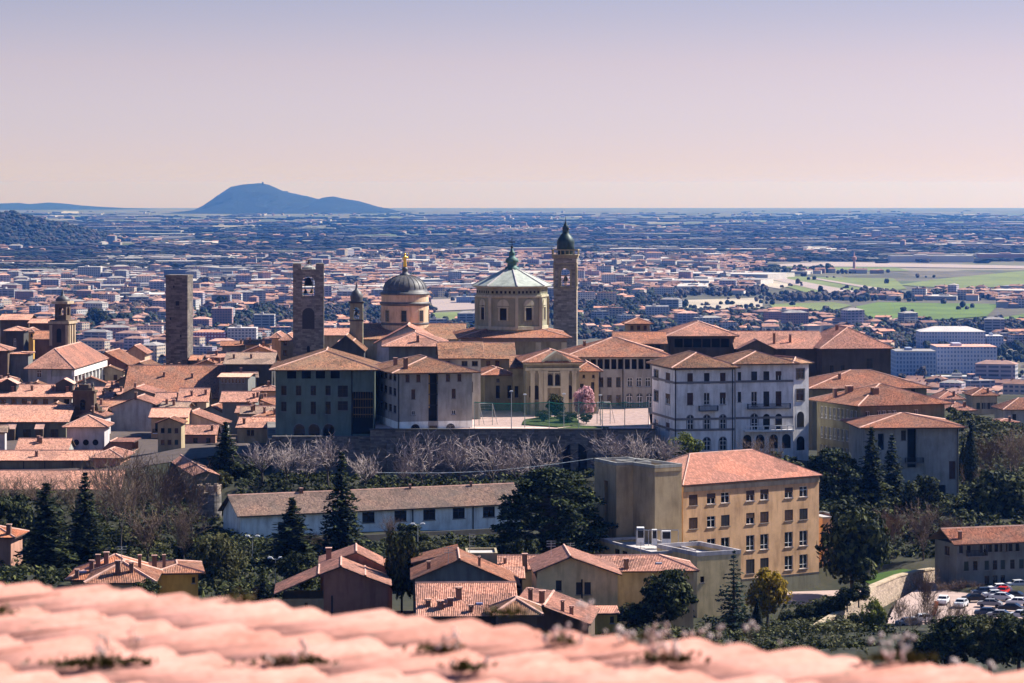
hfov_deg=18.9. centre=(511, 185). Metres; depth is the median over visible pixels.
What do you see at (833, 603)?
hedge bush
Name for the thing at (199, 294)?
apartment block
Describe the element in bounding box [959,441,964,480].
cypress tree
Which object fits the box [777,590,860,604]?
school drive
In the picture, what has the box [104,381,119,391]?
corner cottage
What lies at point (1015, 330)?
valley house
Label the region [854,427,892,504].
conifer tree
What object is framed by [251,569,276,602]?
conifer tree
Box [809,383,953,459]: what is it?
angled institute
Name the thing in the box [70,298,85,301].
apartment block
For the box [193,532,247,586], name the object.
broadleaf tree
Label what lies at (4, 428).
town house
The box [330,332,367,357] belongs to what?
apse gable
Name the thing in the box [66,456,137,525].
bare tree
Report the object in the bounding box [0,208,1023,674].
ground
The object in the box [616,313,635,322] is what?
apartment block
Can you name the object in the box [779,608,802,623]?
hedge bush
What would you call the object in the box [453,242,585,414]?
domed church
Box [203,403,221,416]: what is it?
white gable
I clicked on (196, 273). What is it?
apartment block
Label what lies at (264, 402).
town house
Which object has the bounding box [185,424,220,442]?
pink lean to
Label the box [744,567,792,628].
broadleaf tree
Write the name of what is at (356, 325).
bell tower
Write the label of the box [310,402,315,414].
window
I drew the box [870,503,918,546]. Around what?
bare tree
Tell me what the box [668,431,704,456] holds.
broadleaf tree
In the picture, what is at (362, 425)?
window
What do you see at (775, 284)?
ploughed field
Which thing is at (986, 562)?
window
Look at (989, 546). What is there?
window
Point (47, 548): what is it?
conifer tree
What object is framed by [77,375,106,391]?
town house
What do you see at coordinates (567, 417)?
courtyard bush
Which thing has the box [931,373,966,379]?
station hall
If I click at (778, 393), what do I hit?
window
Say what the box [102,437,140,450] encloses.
rose wall house
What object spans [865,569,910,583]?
lawn bank
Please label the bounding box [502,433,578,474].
bare tree
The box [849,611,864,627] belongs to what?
broadleaf tree
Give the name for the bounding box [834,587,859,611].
hedge bush
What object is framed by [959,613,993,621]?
shrub
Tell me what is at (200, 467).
sloping wall roof
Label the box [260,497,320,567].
conifer tree
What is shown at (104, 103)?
sky
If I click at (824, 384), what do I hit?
tan house
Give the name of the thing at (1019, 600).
parked car
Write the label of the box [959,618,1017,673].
shrub
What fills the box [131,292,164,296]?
long warehouse
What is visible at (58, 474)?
mottled roof building
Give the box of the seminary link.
[436,341,484,418]
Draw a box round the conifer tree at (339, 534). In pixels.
[311,452,368,558]
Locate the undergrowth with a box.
[0,488,546,601]
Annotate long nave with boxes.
[0,404,74,439]
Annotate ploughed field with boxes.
[687,298,762,308]
[760,281,787,288]
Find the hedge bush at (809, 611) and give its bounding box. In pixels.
[795,603,820,620]
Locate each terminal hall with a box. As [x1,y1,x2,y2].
[887,254,973,261]
[976,252,1023,257]
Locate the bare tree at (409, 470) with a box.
[391,451,421,483]
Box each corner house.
[235,416,275,442]
[269,331,285,360]
[278,332,292,360]
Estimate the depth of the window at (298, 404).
705.42 m
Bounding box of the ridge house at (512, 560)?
[497,553,600,591]
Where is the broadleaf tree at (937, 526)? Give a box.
[923,518,956,536]
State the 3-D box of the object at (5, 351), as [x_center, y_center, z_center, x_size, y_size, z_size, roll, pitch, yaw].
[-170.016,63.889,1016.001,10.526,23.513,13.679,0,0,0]
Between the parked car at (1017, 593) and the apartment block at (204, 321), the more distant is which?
the apartment block at (204, 321)
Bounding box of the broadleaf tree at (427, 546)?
[417,539,454,552]
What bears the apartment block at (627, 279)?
on the ground at (898, 562)
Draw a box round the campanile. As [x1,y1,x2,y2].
[551,216,579,347]
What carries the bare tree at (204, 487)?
on the ground at (898, 562)
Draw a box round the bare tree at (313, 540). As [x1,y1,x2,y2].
[305,531,329,552]
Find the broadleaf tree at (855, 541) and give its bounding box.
[815,499,892,587]
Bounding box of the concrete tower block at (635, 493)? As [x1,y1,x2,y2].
[594,457,681,553]
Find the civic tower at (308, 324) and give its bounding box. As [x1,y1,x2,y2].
[293,253,323,356]
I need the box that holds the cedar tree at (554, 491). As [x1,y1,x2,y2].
[487,466,618,553]
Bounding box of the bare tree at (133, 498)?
[104,467,152,547]
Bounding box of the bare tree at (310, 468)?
[289,443,324,477]
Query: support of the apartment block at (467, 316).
on the ground at (898, 562)
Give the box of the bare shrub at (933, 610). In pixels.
[921,596,947,620]
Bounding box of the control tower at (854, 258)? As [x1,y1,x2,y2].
[852,252,856,268]
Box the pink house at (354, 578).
[274,543,391,615]
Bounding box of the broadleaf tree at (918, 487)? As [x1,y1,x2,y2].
[899,474,943,512]
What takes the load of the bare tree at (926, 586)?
on the ground at (898, 562)
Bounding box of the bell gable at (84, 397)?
[71,377,105,420]
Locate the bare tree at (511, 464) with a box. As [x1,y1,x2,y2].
[501,444,528,489]
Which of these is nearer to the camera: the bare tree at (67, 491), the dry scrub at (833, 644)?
the dry scrub at (833, 644)
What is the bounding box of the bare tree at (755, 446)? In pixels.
[736,435,786,457]
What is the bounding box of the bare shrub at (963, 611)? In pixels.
[944,602,973,616]
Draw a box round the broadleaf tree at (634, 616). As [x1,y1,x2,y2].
[617,602,661,632]
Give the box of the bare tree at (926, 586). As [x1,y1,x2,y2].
[900,564,948,623]
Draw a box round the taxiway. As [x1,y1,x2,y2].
[811,278,902,291]
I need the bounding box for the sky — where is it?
[0,0,1023,207]
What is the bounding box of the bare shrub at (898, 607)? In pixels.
[889,594,915,630]
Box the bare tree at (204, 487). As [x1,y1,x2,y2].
[171,473,222,536]
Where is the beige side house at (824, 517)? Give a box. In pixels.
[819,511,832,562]
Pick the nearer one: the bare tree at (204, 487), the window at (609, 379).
the bare tree at (204, 487)
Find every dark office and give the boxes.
[164,268,198,277]
[210,270,232,273]
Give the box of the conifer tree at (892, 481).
[879,434,904,499]
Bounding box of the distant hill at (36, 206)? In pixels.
[0,203,138,209]
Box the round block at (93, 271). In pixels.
[78,265,102,276]
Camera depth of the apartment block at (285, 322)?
3631.17 m
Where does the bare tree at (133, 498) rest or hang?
on the ground at (898, 562)
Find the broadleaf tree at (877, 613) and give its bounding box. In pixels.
[859,595,887,630]
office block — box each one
[891,347,935,375]
[916,325,985,348]
[930,342,996,373]
[986,333,1002,346]
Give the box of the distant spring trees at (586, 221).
[0,212,1023,340]
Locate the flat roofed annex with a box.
[600,537,740,617]
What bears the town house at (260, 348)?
on the ground at (898, 562)
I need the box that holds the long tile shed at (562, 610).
[520,587,599,634]
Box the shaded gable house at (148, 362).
[122,358,160,375]
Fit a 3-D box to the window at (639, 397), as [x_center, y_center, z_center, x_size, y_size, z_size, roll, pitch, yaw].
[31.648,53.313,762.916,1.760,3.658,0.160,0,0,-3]
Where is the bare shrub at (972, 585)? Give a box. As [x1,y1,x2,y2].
[969,581,984,589]
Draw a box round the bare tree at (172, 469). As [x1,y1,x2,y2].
[138,453,213,531]
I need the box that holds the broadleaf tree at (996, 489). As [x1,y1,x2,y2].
[960,469,1023,517]
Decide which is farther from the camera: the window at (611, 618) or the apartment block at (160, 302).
the apartment block at (160, 302)
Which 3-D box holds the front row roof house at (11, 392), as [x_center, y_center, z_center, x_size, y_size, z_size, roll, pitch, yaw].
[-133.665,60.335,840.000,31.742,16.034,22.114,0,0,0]
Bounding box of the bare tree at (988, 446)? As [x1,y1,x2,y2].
[974,428,1016,470]
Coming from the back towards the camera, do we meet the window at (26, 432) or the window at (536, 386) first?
the window at (26, 432)
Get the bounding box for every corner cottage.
[97,390,117,399]
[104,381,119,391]
[113,387,123,394]
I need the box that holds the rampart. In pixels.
[272,428,656,478]
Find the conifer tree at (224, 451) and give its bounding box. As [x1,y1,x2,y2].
[206,421,243,481]
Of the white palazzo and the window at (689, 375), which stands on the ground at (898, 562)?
the white palazzo
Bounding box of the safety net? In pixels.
[474,401,648,427]
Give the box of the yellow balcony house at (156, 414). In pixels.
[148,407,192,437]
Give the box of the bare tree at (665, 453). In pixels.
[652,433,690,460]
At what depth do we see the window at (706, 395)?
691.78 m
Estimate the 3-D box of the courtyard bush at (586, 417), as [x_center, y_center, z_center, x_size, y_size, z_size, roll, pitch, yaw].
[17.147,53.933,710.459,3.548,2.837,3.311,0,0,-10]
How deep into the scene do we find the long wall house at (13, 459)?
715.30 m
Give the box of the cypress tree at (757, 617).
[752,598,762,632]
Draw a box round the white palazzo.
[646,350,813,460]
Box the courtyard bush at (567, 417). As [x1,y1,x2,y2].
[556,412,577,422]
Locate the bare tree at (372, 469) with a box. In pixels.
[344,451,382,486]
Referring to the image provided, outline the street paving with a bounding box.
[7,431,267,468]
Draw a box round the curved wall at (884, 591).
[795,568,934,633]
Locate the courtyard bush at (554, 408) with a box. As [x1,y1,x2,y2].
[545,393,565,417]
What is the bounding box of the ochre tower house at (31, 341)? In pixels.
[29,327,38,358]
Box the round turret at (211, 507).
[197,484,221,520]
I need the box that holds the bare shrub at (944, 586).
[935,581,956,591]
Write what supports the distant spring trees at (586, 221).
on the ground at (898, 562)
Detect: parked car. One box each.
[895,617,920,625]
[918,613,933,622]
[937,595,949,604]
[954,598,968,607]
[961,593,986,602]
[971,587,989,593]
[974,607,995,614]
[977,598,1002,607]
[982,589,1002,597]
[987,583,1011,589]
[987,609,1011,617]
[988,592,1013,600]
[997,586,1009,591]
[998,602,1023,609]
[1005,579,1023,585]
[1006,597,1023,605]
[1008,590,1023,596]
[1011,609,1023,616]
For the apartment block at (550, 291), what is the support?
on the ground at (898, 562)
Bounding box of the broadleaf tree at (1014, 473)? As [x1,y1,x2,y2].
[1001,471,1023,488]
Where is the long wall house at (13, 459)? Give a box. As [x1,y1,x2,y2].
[0,450,102,468]
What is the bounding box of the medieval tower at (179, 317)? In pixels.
[165,274,192,364]
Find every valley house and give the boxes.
[132,314,144,320]
[218,323,229,329]
[242,301,254,307]
[332,314,346,317]
[337,316,354,321]
[337,322,349,327]
[593,305,607,310]
[613,323,624,328]
[621,295,634,298]
[632,287,646,293]
[669,309,685,311]
[732,288,745,294]
[761,323,779,329]
[764,319,777,322]
[800,323,820,331]
[859,324,874,328]
[875,315,891,319]
[875,328,894,333]
[879,339,894,344]
[990,384,1002,388]
[1007,328,1023,332]
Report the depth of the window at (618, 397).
762.74 m
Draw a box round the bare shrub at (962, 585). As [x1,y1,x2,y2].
[949,579,968,589]
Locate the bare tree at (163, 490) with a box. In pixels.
[123,461,178,527]
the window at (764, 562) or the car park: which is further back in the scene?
the window at (764, 562)
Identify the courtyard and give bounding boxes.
[375,407,650,427]
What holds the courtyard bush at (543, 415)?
on the courtyard
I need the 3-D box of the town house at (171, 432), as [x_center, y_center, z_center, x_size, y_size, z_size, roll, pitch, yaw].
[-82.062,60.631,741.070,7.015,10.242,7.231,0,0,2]
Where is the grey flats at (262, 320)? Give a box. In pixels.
[254,312,274,328]
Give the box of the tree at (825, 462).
[804,447,872,504]
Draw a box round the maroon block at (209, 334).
[193,328,226,345]
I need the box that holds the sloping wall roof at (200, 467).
[172,454,219,499]
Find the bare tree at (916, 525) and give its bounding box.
[896,496,946,559]
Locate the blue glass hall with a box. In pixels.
[456,295,474,302]
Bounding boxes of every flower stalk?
[575,600,593,634]
[604,625,658,642]
[682,621,758,644]
[868,632,915,663]
[950,657,996,671]
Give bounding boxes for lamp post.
[245,535,259,558]
[268,557,281,583]
[411,523,424,545]
[510,390,512,428]
[599,394,601,424]
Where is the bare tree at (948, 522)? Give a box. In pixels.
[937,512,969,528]
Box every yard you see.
[431,298,474,310]
[433,312,457,319]
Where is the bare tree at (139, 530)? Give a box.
[115,503,170,561]
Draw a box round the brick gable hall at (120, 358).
[102,348,140,369]
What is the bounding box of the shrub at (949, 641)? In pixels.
[919,615,986,665]
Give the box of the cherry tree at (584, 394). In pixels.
[573,386,595,422]
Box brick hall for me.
[729,325,894,376]
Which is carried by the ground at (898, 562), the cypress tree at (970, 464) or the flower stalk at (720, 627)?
the cypress tree at (970, 464)
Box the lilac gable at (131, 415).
[109,392,163,431]
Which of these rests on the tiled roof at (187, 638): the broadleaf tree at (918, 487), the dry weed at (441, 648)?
the dry weed at (441, 648)
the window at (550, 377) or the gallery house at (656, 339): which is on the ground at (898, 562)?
the gallery house at (656, 339)
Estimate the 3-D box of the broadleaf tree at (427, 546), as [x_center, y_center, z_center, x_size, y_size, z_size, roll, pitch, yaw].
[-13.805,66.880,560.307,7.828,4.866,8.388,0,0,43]
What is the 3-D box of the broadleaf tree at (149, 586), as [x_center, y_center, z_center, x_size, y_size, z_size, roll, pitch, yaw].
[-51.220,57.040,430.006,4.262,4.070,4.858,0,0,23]
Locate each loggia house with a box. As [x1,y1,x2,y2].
[217,372,257,399]
[659,320,739,356]
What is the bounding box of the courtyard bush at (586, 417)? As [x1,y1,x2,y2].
[579,413,591,423]
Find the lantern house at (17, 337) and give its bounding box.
[3,326,30,350]
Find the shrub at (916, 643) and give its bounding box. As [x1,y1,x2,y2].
[895,628,943,664]
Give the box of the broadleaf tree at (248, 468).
[225,457,266,479]
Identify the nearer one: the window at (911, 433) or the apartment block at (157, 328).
the window at (911, 433)
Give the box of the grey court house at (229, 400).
[219,391,261,434]
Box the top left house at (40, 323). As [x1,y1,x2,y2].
[27,318,54,329]
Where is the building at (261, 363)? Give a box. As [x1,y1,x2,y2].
[223,352,279,386]
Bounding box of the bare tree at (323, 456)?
[304,429,351,485]
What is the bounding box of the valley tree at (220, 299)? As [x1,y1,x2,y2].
[214,296,227,302]
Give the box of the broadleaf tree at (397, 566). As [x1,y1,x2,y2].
[383,527,422,611]
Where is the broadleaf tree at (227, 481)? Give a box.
[216,470,233,487]
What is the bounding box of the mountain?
[161,183,399,213]
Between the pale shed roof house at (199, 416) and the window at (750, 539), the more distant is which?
the pale shed roof house at (199, 416)
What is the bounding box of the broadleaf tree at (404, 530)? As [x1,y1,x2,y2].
[396,523,429,543]
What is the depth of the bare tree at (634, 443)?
671.14 m
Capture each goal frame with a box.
[479,403,497,424]
[597,402,614,423]
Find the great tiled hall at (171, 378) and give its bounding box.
[123,365,225,405]
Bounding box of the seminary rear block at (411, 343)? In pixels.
[381,330,448,360]
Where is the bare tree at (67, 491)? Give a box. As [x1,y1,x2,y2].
[40,471,99,511]
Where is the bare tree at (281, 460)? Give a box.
[270,434,317,479]
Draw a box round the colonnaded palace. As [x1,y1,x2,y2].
[23,341,108,383]
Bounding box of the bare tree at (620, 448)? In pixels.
[582,427,631,463]
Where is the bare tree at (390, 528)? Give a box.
[379,513,408,540]
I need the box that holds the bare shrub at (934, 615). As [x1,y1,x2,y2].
[926,609,948,624]
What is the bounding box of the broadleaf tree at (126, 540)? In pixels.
[114,525,162,552]
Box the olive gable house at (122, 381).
[115,376,125,387]
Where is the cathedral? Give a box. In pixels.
[349,252,466,361]
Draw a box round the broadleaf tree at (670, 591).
[637,568,698,636]
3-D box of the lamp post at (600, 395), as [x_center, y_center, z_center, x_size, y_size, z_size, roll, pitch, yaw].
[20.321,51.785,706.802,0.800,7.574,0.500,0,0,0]
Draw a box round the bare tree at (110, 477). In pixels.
[84,443,156,531]
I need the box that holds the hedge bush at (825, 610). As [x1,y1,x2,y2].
[814,600,835,618]
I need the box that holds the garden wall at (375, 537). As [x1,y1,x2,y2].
[360,528,505,540]
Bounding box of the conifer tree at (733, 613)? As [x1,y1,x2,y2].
[709,550,754,632]
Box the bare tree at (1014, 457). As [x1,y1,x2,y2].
[994,424,1023,473]
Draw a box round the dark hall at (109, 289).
[92,288,119,291]
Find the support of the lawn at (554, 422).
on the courtyard
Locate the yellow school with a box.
[667,449,822,592]
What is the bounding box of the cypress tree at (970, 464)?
[963,423,978,481]
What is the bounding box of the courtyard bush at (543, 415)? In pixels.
[535,410,550,420]
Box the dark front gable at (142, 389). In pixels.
[110,383,166,399]
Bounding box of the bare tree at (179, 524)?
[153,501,215,559]
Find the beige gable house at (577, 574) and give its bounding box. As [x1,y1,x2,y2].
[528,544,621,624]
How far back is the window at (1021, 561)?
560.08 m
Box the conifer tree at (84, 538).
[61,472,111,569]
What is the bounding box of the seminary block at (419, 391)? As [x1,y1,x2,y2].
[375,354,480,427]
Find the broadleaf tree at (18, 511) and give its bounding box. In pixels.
[0,494,37,540]
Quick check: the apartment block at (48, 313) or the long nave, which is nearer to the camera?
the long nave
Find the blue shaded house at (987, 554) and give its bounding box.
[927,524,1023,586]
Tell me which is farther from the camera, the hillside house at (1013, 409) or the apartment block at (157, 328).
the apartment block at (157, 328)
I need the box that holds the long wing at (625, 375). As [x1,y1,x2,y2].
[558,337,669,427]
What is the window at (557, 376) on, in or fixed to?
in the domed church
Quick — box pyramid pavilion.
[489,595,543,628]
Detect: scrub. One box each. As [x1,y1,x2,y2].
[0,490,274,597]
[599,610,869,654]
[613,597,899,651]
[773,594,859,635]
[819,464,1023,564]
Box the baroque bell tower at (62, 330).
[48,290,76,349]
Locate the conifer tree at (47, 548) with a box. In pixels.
[11,483,79,573]
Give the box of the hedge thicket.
[240,527,594,560]
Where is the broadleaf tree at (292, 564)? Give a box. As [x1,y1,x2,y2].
[273,551,319,589]
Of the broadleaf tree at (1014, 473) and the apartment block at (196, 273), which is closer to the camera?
the broadleaf tree at (1014, 473)
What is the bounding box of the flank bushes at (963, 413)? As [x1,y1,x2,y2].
[945,407,1023,493]
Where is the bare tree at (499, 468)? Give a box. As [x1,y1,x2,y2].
[454,433,515,482]
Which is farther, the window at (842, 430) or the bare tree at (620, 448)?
the window at (842, 430)
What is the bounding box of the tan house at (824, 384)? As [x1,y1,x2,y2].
[809,369,932,449]
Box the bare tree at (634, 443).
[624,430,667,460]
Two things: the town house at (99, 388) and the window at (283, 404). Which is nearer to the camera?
the window at (283, 404)
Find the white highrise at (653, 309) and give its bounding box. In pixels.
[645,304,668,315]
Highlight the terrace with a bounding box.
[267,422,369,457]
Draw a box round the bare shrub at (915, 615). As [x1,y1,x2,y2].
[902,601,932,630]
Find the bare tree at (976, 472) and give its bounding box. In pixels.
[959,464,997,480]
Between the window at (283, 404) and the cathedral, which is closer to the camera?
the window at (283, 404)
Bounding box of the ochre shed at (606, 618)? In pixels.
[595,605,619,634]
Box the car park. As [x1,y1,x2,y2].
[888,581,1022,623]
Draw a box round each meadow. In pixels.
[770,302,850,309]
[773,276,906,291]
[790,267,908,270]
[856,302,995,319]
[900,271,1023,287]
[1004,314,1023,318]
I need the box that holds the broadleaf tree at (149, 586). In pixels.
[131,578,160,595]
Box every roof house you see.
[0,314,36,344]
[0,377,78,403]
[15,436,75,449]
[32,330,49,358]
[64,551,148,586]
[83,554,162,592]
[178,388,211,409]
[190,408,231,434]
[414,581,516,626]
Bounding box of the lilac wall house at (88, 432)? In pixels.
[62,414,113,449]
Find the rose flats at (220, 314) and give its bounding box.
[211,306,232,323]
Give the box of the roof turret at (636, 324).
[621,317,653,330]
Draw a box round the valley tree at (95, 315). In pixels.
[84,308,108,324]
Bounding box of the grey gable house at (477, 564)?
[410,544,520,615]
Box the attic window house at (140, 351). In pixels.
[126,343,152,360]
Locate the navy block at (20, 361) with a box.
[10,351,35,381]
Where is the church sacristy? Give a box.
[579,360,602,413]
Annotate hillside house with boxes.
[929,389,965,403]
[945,400,977,413]
[962,387,999,413]
[991,397,1023,427]
[992,416,1019,424]
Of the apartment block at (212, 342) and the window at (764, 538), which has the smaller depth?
the window at (764, 538)
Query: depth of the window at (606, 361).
763.68 m
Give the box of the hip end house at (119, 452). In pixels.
[88,446,135,467]
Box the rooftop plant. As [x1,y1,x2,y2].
[636,527,678,545]
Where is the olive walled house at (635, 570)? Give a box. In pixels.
[600,554,699,633]
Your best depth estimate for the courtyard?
723.79 m
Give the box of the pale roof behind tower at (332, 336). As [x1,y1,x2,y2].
[324,328,349,347]
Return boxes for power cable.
[378,458,592,472]
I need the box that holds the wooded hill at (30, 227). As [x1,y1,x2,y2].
[0,215,126,245]
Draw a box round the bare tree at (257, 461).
[229,438,277,484]
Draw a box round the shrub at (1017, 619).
[998,614,1021,623]
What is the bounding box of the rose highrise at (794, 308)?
[767,306,808,311]
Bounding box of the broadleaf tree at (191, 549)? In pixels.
[171,534,203,560]
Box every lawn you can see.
[522,416,579,427]
[563,425,608,427]
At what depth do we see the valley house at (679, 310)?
3979.55 m
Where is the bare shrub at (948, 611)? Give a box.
[945,600,967,618]
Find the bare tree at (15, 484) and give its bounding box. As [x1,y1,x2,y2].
[0,471,36,499]
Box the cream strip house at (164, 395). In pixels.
[155,392,178,400]
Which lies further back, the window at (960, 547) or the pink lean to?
the pink lean to
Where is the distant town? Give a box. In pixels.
[0,211,1023,394]
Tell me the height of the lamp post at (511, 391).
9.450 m
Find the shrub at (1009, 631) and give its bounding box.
[987,609,1023,670]
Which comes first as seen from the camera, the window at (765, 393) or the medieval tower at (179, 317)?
the window at (765, 393)
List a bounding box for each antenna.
[117,546,125,561]
[444,547,452,565]
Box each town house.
[0,424,9,449]
[2,373,20,378]
[29,380,46,383]
[76,406,113,433]
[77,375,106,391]
[91,386,105,391]
[97,399,126,406]
[102,406,111,412]
[103,364,124,381]
[155,415,187,452]
[159,398,194,408]
[193,357,217,364]
[205,350,237,361]
[220,339,244,351]
[234,403,262,440]
[239,404,275,415]
[240,369,258,386]
[243,337,271,349]
[243,342,276,351]
[251,381,275,395]
[253,406,275,415]
[259,399,275,404]
[261,395,275,403]
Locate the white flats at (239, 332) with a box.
[227,325,257,339]
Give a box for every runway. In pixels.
[776,279,852,292]
[779,262,1023,267]
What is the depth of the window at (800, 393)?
698.40 m
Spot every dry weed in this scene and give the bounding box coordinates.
[0,601,19,614]
[27,652,112,671]
[67,626,157,670]
[223,588,257,601]
[230,638,337,666]
[402,626,466,653]
[437,657,496,673]
[476,604,546,617]
[535,615,588,649]
[618,629,658,643]
[624,622,709,667]
[858,647,939,666]
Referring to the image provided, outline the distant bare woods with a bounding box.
[0,210,1023,393]
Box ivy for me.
[234,451,802,526]
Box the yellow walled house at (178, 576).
[149,554,205,596]
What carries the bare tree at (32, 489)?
on the ground at (898, 562)
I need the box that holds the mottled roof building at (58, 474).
[0,469,125,489]
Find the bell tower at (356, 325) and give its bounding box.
[349,282,364,343]
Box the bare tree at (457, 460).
[429,427,479,484]
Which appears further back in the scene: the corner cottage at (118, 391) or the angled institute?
the corner cottage at (118, 391)
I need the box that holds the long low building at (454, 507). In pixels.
[218,481,519,537]
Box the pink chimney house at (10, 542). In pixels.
[0,524,29,566]
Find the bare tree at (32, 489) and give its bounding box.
[14,473,62,504]
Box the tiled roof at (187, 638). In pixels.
[0,582,1023,682]
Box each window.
[23,429,30,437]
[32,399,37,403]
[37,370,40,377]
[51,429,57,437]
[281,386,286,395]
[281,402,286,411]
[287,371,295,378]
[293,423,305,435]
[295,386,301,395]
[295,402,301,414]
[302,371,310,378]
[308,423,319,435]
[310,386,315,395]
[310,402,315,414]
[316,371,324,378]
[322,423,334,435]
[325,386,330,395]
[325,402,330,414]
[331,371,339,378]
[337,386,347,397]
[337,401,347,410]
[352,392,372,433]
[362,512,374,523]
[385,310,389,321]
[394,510,406,521]
[401,310,406,321]
[411,389,415,399]
[416,374,420,382]
[419,310,423,321]
[423,509,434,520]
[428,374,437,420]
[446,374,449,381]
[452,389,455,398]
[452,508,465,519]
[462,361,467,366]
[471,361,477,366]
[479,299,485,319]
[482,506,495,517]
[495,386,499,398]
[497,299,508,320]
[507,385,510,398]
[515,386,517,397]
[524,299,533,320]
[535,385,538,399]
[543,298,546,319]
[548,374,552,384]
[555,374,560,384]
[556,580,562,591]
[569,385,571,398]
[575,582,580,595]
[584,582,590,594]
[598,359,602,368]
[600,377,603,387]
[604,359,609,368]
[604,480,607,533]
[607,377,611,387]
[607,395,611,405]
[609,617,614,623]
[611,359,616,368]
[616,377,620,387]
[616,395,620,405]
[618,359,621,368]
[625,359,629,368]
[626,393,632,407]
[627,378,632,386]
[632,359,636,368]
[636,378,640,386]
[636,393,642,407]
[638,359,643,368]
[645,359,649,368]
[645,378,649,386]
[646,393,651,407]
[653,369,658,380]
[654,389,658,401]
[665,372,669,383]
[665,393,669,405]
[675,339,682,347]
[684,339,691,347]
[686,415,693,428]
[687,373,692,381]
[687,393,692,405]
[688,494,698,506]
[688,517,697,529]
[693,339,701,347]
[700,576,704,583]
[702,339,710,347]
[703,414,710,428]
[703,437,710,450]
[704,373,709,380]
[704,393,709,404]
[706,516,716,528]
[707,493,716,504]
[707,538,715,543]
[712,339,719,347]
[719,392,726,404]
[719,414,726,427]
[719,437,726,449]
[720,373,725,383]
[721,339,728,346]
[721,492,729,503]
[721,515,730,526]
[721,537,729,546]
[737,392,741,402]
[742,434,751,448]
[746,490,754,501]
[746,513,755,524]
[746,535,755,551]
[746,559,755,574]
[750,413,757,429]
[751,371,756,379]
[751,392,757,406]
[755,434,764,448]
[760,489,768,500]
[760,511,768,523]
[760,534,769,550]
[760,558,768,569]
[762,413,770,428]
[763,371,768,379]
[763,391,769,406]
[768,434,778,447]
[774,413,782,428]
[775,371,781,381]
[776,391,781,405]
[781,433,790,447]
[784,487,792,498]
[784,509,793,521]
[784,555,792,570]
[785,532,793,547]
[796,368,804,379]
[796,388,804,401]
[796,411,804,427]
[796,435,804,449]
[799,486,807,497]
[799,508,808,520]
[799,530,808,546]
[799,554,808,569]
[819,406,822,418]
[819,426,822,438]
[824,406,826,418]
[824,426,826,438]
[830,365,833,372]
[832,408,835,419]
[832,428,835,440]
[836,408,839,420]
[836,428,839,440]
[841,409,843,418]
[841,429,843,441]
[867,358,872,368]
[878,434,883,449]
[901,430,906,440]
[907,429,915,466]
[938,485,945,493]
[945,546,949,556]
[949,461,955,479]
[959,546,963,553]
[963,561,968,571]
[973,561,977,570]
[980,545,987,552]
[982,403,988,408]
[984,561,989,570]
[985,576,988,583]
[988,545,992,552]
[992,560,996,570]
[993,575,996,582]
[994,544,997,552]
[1000,544,1007,551]
[1000,560,1005,569]
[1001,575,1004,582]
[1008,544,1012,551]
[1010,559,1015,569]
[1015,543,1019,551]
[1019,559,1023,568]
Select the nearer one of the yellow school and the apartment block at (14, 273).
the yellow school
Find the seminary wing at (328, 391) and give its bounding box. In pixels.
[269,347,380,435]
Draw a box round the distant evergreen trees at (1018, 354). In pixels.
[0,210,1023,389]
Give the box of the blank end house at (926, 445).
[840,412,967,497]
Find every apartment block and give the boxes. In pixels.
[0,273,10,281]
[1,282,21,289]
[7,270,21,277]
[13,279,28,289]
[15,289,37,299]
[23,272,38,278]
[30,296,45,301]
[34,311,54,316]
[41,277,59,286]
[44,287,62,295]
[67,289,76,294]
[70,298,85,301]
[76,332,83,340]
[84,328,112,339]
[99,292,119,301]
[99,308,114,312]
[101,324,128,338]
[114,269,128,278]
[129,295,148,302]
[137,323,163,333]
[149,279,163,290]
[150,320,165,329]
[152,298,165,308]
[157,309,165,318]
[186,270,200,277]
[193,283,200,287]
[193,290,204,305]
[193,316,212,326]
[193,336,204,345]
[201,281,214,286]
[209,337,232,345]
[214,306,234,316]
[233,290,252,300]
[249,288,265,301]
[265,288,274,293]
[270,325,290,332]
[278,319,292,325]
[324,322,336,327]
[337,289,352,296]
[429,317,446,322]
[457,311,474,323]
[548,286,553,297]
[578,290,595,301]
[591,309,609,318]
[597,290,616,301]
[601,305,623,315]
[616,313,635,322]
[617,275,633,283]
[654,285,673,296]
[660,297,681,307]
[678,310,696,323]
[781,309,808,324]
[824,317,844,325]
[963,377,994,386]
[967,373,974,379]
[984,316,1003,333]
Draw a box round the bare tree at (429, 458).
[384,428,456,482]
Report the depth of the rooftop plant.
548.35 m
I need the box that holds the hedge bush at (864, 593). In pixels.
[847,582,870,607]
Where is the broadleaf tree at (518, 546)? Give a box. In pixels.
[507,537,539,553]
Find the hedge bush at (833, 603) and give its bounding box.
[824,595,845,611]
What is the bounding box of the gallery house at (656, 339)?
[611,331,667,350]
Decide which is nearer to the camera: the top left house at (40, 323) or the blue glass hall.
the top left house at (40, 323)

